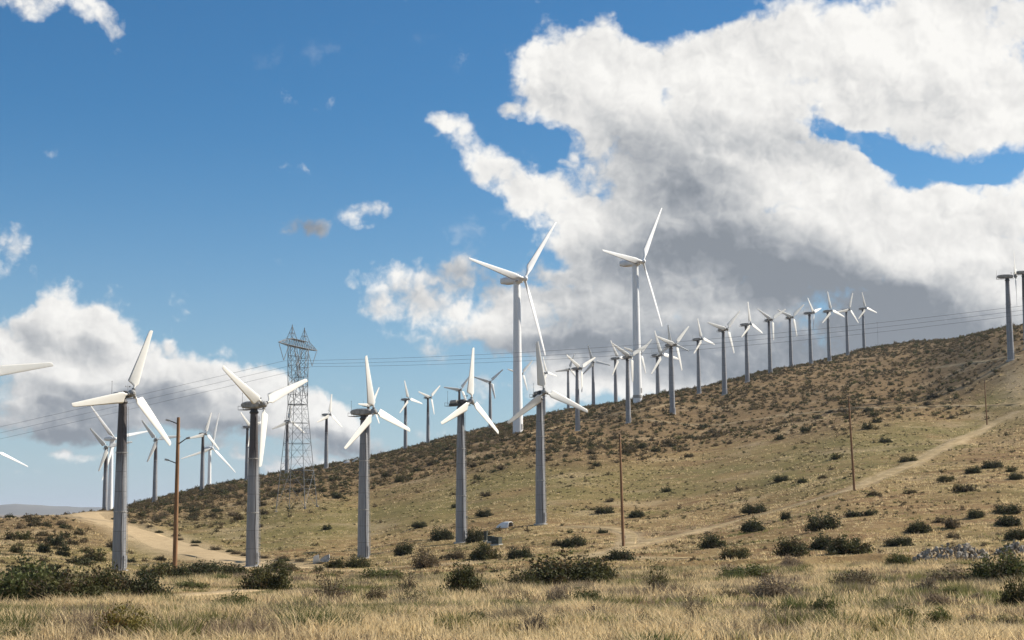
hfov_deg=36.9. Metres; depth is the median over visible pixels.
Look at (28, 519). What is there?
shrub
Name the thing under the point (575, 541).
shrub
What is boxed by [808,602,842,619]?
shrub
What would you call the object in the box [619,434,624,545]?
utility pole
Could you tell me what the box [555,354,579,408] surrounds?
wind turbine
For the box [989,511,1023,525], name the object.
shrub
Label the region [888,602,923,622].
shrub
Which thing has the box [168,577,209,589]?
shrub
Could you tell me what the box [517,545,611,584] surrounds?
shrub
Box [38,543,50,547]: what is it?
shrub
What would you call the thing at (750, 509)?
shrub
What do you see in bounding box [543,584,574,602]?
shrub
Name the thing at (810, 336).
wind turbine
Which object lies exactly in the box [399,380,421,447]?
wind turbine
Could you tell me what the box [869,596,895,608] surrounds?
shrub
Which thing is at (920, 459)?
pole track
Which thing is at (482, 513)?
shrub
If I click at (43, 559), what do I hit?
shrub
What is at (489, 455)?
shrub
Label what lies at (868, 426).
shrub
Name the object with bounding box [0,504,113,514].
hills
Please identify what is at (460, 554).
shrub
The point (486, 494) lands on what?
shrub
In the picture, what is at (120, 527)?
wind turbine
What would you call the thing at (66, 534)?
shrub
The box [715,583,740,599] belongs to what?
shrub
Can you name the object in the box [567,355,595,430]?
wind turbine
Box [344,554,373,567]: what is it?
shrub
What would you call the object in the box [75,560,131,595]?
shrub
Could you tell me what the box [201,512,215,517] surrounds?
shrub
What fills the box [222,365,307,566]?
wind turbine
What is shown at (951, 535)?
shrub
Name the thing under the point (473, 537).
shrub
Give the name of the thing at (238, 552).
shrub
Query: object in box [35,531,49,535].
shrub
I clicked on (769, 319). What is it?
wind turbine
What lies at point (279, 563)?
shrub
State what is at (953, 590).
shrub
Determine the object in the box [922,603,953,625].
shrub
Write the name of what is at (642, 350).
wind turbine
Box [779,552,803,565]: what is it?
shrub
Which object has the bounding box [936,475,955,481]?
shrub
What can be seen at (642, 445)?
shrub
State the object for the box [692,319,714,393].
wind turbine
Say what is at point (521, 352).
power line
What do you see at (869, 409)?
shrub
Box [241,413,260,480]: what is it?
wind turbine
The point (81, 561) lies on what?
shrub
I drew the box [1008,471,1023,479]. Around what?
shrub
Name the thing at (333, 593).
shrub
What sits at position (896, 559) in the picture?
shrub
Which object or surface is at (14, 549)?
shrub
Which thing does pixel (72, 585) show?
shrub
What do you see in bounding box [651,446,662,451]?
shrub
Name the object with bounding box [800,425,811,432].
shrub
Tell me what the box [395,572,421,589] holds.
shrub
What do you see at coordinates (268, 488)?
shrub
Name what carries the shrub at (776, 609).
on the ground at (338, 517)
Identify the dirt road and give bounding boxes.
[71,512,313,568]
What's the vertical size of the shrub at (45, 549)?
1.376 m
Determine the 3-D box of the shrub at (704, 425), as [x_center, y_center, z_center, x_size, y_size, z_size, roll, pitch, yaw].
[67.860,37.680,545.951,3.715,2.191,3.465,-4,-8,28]
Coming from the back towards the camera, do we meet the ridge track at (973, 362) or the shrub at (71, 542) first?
the ridge track at (973, 362)
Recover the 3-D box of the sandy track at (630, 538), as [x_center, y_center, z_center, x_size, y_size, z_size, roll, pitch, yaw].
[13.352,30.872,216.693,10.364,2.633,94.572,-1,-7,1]
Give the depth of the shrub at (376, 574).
120.89 m
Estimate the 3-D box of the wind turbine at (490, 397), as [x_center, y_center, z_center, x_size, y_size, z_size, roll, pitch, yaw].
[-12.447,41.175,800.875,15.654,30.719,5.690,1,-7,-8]
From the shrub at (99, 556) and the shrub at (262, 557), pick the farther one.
the shrub at (262, 557)
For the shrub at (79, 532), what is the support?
on the ground at (338, 517)
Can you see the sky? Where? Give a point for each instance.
(214, 178)
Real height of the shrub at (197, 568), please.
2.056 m
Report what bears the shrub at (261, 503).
on the ground at (338, 517)
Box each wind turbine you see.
[0,362,52,375]
[0,452,27,466]
[72,330,170,570]
[90,428,131,509]
[91,406,147,509]
[142,420,180,501]
[181,413,235,484]
[190,413,218,489]
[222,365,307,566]
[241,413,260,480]
[272,402,304,472]
[317,394,341,468]
[344,356,409,558]
[358,387,379,458]
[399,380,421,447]
[418,386,439,442]
[441,348,498,543]
[444,377,468,399]
[469,222,556,433]
[474,369,502,427]
[507,342,587,525]
[508,361,531,389]
[543,357,556,414]
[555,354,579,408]
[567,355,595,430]
[583,346,610,404]
[602,208,661,402]
[611,341,632,401]
[612,343,648,423]
[624,339,651,373]
[651,331,678,393]
[656,325,688,393]
[657,326,688,412]
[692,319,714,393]
[708,311,739,395]
[739,303,762,382]
[757,308,785,372]
[778,304,803,366]
[803,299,820,363]
[822,291,843,360]
[837,293,857,355]
[858,293,876,348]
[996,258,1016,361]
[1014,271,1023,349]
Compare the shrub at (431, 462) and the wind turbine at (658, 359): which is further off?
the wind turbine at (658, 359)
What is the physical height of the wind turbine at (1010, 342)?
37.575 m
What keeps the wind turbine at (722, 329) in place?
on the ground at (338, 517)
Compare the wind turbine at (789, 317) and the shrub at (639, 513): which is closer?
the shrub at (639, 513)
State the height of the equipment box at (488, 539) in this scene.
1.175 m
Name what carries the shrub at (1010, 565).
on the ground at (338, 517)
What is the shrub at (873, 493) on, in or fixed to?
on the ground at (338, 517)
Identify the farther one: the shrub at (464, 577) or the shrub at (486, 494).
the shrub at (486, 494)
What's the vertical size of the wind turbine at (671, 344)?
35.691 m
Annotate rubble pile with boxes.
[912,542,991,561]
[994,540,1023,553]
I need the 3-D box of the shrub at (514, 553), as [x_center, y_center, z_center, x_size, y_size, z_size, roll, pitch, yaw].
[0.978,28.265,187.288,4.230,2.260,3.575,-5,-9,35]
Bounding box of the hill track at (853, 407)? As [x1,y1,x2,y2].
[641,403,1019,425]
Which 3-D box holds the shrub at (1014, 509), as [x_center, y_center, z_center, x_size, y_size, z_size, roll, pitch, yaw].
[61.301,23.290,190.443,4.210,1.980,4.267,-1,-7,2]
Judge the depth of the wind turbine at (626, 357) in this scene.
588.18 m
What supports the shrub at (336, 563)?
on the ground at (338, 517)
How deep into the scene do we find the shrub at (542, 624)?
32.78 m
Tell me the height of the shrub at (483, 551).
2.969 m
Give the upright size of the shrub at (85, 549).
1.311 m
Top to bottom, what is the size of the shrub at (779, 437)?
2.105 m
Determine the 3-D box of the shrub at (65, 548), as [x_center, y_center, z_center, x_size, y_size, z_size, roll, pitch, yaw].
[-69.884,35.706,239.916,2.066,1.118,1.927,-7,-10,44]
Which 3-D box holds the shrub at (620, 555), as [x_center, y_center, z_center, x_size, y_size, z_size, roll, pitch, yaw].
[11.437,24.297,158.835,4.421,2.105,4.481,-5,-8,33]
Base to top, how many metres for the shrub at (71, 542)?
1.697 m
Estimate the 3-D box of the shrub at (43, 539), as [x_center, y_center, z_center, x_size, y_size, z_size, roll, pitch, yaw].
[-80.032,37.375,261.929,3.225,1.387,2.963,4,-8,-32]
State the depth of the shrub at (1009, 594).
48.41 m
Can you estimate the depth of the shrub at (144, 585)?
65.74 m
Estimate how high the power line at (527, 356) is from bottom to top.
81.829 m
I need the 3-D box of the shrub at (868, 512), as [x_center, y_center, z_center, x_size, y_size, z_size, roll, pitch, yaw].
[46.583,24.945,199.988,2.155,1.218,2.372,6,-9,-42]
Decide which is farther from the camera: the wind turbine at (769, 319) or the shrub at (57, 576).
the wind turbine at (769, 319)
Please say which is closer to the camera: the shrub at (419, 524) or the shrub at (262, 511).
the shrub at (419, 524)
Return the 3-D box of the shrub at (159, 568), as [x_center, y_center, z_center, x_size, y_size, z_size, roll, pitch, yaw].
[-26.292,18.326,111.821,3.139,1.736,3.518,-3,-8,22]
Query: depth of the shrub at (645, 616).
35.25 m
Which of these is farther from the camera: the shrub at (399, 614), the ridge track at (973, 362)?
the ridge track at (973, 362)
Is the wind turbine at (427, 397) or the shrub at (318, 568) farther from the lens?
the wind turbine at (427, 397)
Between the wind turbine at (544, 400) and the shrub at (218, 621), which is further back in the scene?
the wind turbine at (544, 400)
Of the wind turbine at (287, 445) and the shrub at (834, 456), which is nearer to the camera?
the shrub at (834, 456)
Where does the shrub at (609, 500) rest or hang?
on the ground at (338, 517)
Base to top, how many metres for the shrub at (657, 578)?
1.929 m
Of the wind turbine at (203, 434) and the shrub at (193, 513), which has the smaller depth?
the shrub at (193, 513)
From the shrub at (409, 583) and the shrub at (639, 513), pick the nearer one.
the shrub at (409, 583)
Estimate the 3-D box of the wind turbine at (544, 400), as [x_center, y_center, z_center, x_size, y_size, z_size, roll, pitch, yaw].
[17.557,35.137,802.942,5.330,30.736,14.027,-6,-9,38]
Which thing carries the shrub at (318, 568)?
on the ground at (338, 517)
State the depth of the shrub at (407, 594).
54.83 m
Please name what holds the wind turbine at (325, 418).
on the ground at (338, 517)
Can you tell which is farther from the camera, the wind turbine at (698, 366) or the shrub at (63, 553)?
the wind turbine at (698, 366)
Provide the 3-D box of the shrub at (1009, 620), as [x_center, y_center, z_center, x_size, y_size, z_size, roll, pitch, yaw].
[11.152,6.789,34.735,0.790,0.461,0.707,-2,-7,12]
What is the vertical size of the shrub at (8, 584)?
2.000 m
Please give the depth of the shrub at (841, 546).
143.49 m
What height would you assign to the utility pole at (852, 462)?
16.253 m
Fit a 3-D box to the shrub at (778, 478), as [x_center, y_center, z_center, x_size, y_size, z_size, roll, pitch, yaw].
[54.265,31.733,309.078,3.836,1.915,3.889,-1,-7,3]
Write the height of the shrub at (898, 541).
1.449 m
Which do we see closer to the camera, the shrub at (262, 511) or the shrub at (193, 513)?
the shrub at (262, 511)
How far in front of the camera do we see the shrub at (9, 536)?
265.74 m
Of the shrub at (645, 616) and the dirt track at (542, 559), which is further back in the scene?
the dirt track at (542, 559)
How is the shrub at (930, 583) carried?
on the ground at (338, 517)
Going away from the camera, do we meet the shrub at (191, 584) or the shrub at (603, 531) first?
the shrub at (191, 584)
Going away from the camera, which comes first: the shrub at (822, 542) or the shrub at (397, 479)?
the shrub at (822, 542)
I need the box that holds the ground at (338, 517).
[0,325,1023,639]
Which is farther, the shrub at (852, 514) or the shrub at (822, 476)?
the shrub at (822, 476)
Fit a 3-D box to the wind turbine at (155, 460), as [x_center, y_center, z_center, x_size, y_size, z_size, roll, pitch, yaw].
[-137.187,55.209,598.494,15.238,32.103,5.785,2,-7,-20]
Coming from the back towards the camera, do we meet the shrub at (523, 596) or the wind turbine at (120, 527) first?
the wind turbine at (120, 527)
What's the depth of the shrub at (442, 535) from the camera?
262.80 m
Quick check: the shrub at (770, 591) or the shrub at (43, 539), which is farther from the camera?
the shrub at (43, 539)
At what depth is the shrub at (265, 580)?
83.81 m
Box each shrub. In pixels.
[0,554,78,583]
[0,557,63,603]
[0,620,39,639]
[1,529,16,539]
[3,512,16,518]
[8,544,24,552]
[10,530,33,539]
[13,564,110,603]
[14,523,24,528]
[23,513,42,521]
[26,518,43,525]
[34,545,53,552]
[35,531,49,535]
[35,535,47,541]
[35,554,49,562]
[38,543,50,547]
[43,522,53,526]
[43,535,67,545]
[53,519,65,525]
[54,547,70,556]
[56,531,72,537]
[58,522,72,528]
[59,545,71,550]
[65,538,80,545]
[65,552,96,565]
[72,529,84,534]
[75,547,93,553]
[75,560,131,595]
[80,548,109,561]
[91,601,155,636]
[105,539,112,547]
[109,562,173,596]
[129,561,177,579]
[135,511,145,515]
[149,514,163,521]
[155,554,166,560]
[161,560,194,577]
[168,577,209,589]
[171,507,183,513]
[178,557,232,574]
[187,506,200,511]
[188,510,202,515]
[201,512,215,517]
[203,615,232,627]
[208,545,224,549]
[210,559,250,574]
[211,587,256,603]
[230,513,243,519]
[230,549,241,554]
[234,499,243,504]
[234,560,299,590]
[257,558,299,570]
[259,500,270,505]
[259,509,270,513]
[259,554,270,558]
[262,486,272,490]
[274,554,286,559]
[282,563,298,570]
[294,558,304,561]
[311,563,353,599]
[312,565,325,571]
[317,487,327,491]
[321,525,331,529]
[323,558,347,567]
[328,475,337,480]
[331,492,341,498]
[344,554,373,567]
[355,566,404,580]
[360,583,388,599]
[383,609,412,620]
[391,538,414,556]
[394,475,405,481]
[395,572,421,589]
[396,584,423,601]
[407,544,441,567]
[410,520,427,527]
[426,459,437,464]
[428,523,455,540]
[435,559,486,593]
[443,545,467,558]
[462,525,483,543]
[466,461,477,467]
[467,539,503,560]
[467,606,488,620]
[473,507,493,516]
[480,490,491,496]
[484,454,493,458]
[494,559,540,585]
[495,465,507,469]
[505,542,534,559]
[512,590,531,600]
[514,608,553,630]
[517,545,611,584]
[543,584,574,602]
[551,538,562,546]
[552,608,569,621]
[558,533,589,546]
[569,583,601,601]
[579,603,612,615]
[586,554,622,581]
[591,461,602,465]
[594,505,616,513]
[596,527,607,533]
[602,496,614,501]
[602,547,640,560]
[621,448,632,453]
[624,443,635,448]
[628,508,645,517]
[634,609,658,623]
[635,442,647,448]
[640,557,669,589]
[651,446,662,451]
[661,487,670,491]
[667,441,678,445]
[679,585,707,617]
[681,569,695,578]
[684,452,693,456]
[695,531,726,549]
[698,423,708,427]
[714,561,773,577]
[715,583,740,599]
[717,543,750,559]
[737,515,769,532]
[739,501,769,513]
[745,567,806,598]
[766,603,784,618]
[768,534,812,556]
[772,474,790,481]
[774,434,784,439]
[779,509,791,519]
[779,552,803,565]
[796,477,806,482]
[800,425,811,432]
[801,508,843,531]
[804,590,838,611]
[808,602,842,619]
[809,531,835,549]
[818,474,827,479]
[825,532,881,554]
[828,566,883,587]
[829,452,842,458]
[837,407,847,411]
[843,413,853,418]
[843,508,863,516]
[862,422,876,428]
[863,406,874,411]
[863,507,877,515]
[867,490,881,495]
[869,417,881,422]
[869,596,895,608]
[870,411,881,415]
[878,438,894,442]
[883,534,915,546]
[884,548,912,565]
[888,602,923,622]
[897,454,917,461]
[903,518,934,533]
[904,488,917,493]
[905,574,941,591]
[918,588,958,606]
[921,399,932,404]
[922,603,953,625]
[926,563,974,582]
[930,514,947,522]
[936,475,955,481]
[940,515,963,528]
[941,586,958,594]
[945,531,956,537]
[951,481,976,492]
[954,610,992,624]
[962,464,981,472]
[964,541,1023,581]
[966,506,985,517]
[966,592,988,600]
[979,459,1003,468]
[988,500,1023,513]
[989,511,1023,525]
[990,610,1022,625]
[992,573,1023,607]
[1003,524,1023,540]
[1005,465,1018,471]
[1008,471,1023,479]
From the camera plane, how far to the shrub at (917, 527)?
174.03 m
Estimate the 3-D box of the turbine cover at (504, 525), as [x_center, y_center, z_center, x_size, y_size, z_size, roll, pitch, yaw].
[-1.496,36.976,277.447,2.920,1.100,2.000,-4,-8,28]
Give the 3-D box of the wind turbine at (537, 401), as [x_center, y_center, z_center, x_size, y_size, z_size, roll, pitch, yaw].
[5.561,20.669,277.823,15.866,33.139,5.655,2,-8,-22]
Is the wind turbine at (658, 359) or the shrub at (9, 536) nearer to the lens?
the shrub at (9, 536)
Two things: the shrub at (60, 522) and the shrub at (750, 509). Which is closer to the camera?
the shrub at (750, 509)
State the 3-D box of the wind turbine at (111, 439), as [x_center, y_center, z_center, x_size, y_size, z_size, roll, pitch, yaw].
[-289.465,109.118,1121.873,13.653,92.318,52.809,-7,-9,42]
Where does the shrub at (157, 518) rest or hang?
on the ground at (338, 517)
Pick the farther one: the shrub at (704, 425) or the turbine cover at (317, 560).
the shrub at (704, 425)
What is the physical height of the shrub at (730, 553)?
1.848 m
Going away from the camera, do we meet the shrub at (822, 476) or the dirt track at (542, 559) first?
the dirt track at (542, 559)
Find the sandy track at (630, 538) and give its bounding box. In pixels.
[567,526,636,557]
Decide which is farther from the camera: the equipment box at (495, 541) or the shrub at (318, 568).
the equipment box at (495, 541)
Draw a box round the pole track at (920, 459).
[611,411,1022,548]
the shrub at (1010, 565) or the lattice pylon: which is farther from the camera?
the lattice pylon
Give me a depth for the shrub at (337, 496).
432.51 m
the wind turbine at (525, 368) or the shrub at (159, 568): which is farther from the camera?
the wind turbine at (525, 368)
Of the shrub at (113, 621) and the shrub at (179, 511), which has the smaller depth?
the shrub at (113, 621)
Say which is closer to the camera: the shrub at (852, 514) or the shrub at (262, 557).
the shrub at (852, 514)
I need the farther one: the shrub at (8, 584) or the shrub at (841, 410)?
the shrub at (841, 410)
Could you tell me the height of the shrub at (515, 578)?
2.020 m
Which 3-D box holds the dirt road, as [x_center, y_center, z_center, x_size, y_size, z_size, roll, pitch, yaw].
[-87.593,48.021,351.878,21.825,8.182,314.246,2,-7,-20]
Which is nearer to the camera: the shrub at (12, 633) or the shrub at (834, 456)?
the shrub at (12, 633)
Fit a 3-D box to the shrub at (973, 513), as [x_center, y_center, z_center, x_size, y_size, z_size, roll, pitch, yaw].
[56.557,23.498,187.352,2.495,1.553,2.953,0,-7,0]
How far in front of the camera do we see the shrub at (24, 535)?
264.81 m
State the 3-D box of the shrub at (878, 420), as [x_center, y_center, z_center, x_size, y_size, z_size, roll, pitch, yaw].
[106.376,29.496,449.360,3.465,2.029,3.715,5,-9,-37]
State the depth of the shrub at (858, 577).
80.39 m
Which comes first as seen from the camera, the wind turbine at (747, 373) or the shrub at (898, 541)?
the shrub at (898, 541)
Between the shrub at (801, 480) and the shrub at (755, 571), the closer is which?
the shrub at (755, 571)
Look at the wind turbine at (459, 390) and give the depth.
759.89 m
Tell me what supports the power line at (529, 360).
hanging from the lattice pylon
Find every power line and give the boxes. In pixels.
[1,306,1018,426]
[1,310,1020,432]
[2,314,1022,438]
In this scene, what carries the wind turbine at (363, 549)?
on the ground at (338, 517)
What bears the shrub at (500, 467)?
on the ground at (338, 517)
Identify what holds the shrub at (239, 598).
on the ground at (338, 517)
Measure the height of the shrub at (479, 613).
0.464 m
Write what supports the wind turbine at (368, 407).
on the ground at (338, 517)
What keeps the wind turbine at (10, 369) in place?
on the ground at (338, 517)
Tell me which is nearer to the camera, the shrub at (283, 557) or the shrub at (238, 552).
the shrub at (283, 557)
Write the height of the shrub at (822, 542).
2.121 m
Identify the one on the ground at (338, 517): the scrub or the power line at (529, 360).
the scrub
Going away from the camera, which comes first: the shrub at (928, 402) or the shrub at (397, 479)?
the shrub at (397, 479)
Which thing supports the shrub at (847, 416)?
on the ground at (338, 517)
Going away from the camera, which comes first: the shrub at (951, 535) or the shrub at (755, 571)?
the shrub at (755, 571)
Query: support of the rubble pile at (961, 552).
on the ground at (338, 517)
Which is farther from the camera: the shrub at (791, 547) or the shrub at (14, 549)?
the shrub at (14, 549)
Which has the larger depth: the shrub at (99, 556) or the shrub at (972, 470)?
the shrub at (972, 470)
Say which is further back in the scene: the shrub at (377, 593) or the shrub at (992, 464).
the shrub at (992, 464)
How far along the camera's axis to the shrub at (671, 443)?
479.17 m
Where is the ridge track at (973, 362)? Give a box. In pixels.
[858,355,1022,375]
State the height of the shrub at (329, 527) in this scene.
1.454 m
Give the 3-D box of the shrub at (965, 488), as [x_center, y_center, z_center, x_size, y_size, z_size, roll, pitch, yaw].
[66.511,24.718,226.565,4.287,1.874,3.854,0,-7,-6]
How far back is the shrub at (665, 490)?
337.65 m
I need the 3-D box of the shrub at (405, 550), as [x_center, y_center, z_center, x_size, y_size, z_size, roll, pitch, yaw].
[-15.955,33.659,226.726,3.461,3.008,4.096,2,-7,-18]
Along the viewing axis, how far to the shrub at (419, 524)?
297.57 m
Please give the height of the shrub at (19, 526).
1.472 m
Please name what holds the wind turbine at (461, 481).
on the ground at (338, 517)
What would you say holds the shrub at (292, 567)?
on the ground at (338, 517)
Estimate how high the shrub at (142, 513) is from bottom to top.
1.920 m
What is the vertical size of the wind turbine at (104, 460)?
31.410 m
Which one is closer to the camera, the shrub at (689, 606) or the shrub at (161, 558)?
the shrub at (689, 606)
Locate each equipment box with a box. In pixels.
[483,531,487,541]
[487,536,493,543]
[490,537,502,545]
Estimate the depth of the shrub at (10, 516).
352.91 m
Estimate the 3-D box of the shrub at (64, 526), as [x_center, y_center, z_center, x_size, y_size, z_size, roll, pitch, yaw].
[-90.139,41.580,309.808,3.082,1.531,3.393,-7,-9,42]
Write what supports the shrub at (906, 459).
on the ground at (338, 517)
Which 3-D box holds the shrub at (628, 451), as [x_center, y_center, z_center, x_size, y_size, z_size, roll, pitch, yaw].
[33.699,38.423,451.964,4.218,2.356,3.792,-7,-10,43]
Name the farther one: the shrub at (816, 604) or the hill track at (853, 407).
the hill track at (853, 407)
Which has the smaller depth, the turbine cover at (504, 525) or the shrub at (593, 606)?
the shrub at (593, 606)
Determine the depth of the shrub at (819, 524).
183.79 m
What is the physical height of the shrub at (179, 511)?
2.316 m
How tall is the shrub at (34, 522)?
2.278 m
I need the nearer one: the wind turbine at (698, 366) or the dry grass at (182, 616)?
the dry grass at (182, 616)
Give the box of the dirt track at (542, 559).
[328,557,691,570]
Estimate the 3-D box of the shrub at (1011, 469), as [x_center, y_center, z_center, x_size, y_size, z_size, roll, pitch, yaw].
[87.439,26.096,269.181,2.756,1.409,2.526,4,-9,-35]
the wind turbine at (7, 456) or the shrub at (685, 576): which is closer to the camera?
the shrub at (685, 576)
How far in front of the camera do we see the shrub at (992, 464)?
280.11 m
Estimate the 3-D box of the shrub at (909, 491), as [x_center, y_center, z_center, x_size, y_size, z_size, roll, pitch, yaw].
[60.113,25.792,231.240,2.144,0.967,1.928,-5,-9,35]
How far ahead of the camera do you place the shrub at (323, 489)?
466.99 m
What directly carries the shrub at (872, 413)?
on the ground at (338, 517)
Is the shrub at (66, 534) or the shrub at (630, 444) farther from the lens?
the shrub at (630, 444)
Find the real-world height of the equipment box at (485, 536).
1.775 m
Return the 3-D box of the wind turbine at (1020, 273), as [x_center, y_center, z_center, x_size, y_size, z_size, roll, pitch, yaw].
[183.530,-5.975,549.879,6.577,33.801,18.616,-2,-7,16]
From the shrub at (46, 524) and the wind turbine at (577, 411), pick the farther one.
the wind turbine at (577, 411)
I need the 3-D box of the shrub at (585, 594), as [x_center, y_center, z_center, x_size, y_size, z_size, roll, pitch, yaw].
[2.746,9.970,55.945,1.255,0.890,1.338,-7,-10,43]
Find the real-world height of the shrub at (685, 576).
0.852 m
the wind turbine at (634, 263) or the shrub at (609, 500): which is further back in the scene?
the wind turbine at (634, 263)
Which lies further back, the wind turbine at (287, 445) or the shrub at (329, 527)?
the wind turbine at (287, 445)
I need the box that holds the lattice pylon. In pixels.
[275,325,318,511]
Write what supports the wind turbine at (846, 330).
on the ground at (338, 517)
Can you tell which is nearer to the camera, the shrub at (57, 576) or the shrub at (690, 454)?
the shrub at (57, 576)
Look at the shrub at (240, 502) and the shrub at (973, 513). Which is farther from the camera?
the shrub at (240, 502)
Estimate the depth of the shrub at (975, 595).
57.21 m
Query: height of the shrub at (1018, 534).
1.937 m
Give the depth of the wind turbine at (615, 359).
915.03 m
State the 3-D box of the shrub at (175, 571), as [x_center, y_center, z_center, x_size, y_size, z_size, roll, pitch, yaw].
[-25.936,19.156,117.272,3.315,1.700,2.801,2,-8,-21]
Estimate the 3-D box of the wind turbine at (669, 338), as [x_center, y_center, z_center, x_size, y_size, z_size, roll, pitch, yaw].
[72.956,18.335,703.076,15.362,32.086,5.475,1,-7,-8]
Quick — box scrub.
[0,323,1023,575]
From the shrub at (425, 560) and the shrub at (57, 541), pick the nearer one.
the shrub at (425, 560)
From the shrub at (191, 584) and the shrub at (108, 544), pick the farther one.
the shrub at (108, 544)
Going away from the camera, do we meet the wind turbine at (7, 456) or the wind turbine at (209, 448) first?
the wind turbine at (7, 456)
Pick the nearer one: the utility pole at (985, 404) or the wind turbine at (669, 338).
the utility pole at (985, 404)
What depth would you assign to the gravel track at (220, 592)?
74.37 m
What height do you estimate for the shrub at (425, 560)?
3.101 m
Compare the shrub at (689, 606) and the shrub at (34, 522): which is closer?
the shrub at (689, 606)
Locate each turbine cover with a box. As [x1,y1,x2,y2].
[313,554,329,563]
[496,522,512,527]
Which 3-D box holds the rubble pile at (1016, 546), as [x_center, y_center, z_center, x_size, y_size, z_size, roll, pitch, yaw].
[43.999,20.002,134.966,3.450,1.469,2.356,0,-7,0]
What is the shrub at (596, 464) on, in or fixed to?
on the ground at (338, 517)
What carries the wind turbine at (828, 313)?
on the ground at (338, 517)
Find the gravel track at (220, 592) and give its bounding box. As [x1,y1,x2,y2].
[173,589,258,596]
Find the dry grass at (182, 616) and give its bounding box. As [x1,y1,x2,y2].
[0,366,1023,639]
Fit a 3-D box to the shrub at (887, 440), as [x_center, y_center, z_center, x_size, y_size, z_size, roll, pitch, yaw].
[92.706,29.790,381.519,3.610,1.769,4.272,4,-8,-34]
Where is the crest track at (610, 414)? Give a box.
[476,402,677,443]
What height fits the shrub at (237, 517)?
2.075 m
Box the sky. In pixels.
[0,0,1023,506]
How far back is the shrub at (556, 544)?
210.54 m
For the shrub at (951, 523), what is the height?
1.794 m
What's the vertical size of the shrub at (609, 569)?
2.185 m
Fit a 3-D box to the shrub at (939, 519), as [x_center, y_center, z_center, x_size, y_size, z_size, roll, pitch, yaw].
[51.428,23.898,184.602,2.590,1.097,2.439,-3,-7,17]
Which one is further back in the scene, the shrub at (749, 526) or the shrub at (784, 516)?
the shrub at (784, 516)
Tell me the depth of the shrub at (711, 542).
174.01 m
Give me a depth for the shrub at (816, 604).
46.71 m
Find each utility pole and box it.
[165,417,189,568]
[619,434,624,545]
[848,396,855,489]
[984,379,987,424]
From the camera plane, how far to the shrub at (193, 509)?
449.67 m
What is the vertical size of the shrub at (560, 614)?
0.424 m
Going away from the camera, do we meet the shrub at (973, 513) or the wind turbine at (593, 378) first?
the shrub at (973, 513)
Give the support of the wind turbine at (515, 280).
on the ground at (338, 517)
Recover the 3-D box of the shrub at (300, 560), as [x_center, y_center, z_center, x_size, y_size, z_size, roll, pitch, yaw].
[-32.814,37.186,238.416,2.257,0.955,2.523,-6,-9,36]
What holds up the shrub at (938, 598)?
on the ground at (338, 517)
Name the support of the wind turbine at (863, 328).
on the ground at (338, 517)
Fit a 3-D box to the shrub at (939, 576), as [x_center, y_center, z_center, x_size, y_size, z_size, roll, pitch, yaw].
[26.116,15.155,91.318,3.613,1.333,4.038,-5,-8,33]
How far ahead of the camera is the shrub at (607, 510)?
290.68 m
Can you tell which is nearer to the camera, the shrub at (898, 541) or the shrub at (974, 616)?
the shrub at (974, 616)
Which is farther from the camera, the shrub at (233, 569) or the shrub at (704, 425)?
the shrub at (704, 425)
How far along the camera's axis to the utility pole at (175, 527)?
148.95 m
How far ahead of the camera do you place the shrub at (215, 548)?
276.18 m
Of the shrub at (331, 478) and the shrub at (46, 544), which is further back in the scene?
the shrub at (331, 478)
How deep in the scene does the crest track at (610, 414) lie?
639.24 m
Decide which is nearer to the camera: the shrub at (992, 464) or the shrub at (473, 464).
the shrub at (992, 464)
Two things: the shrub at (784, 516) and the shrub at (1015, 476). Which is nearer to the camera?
the shrub at (784, 516)

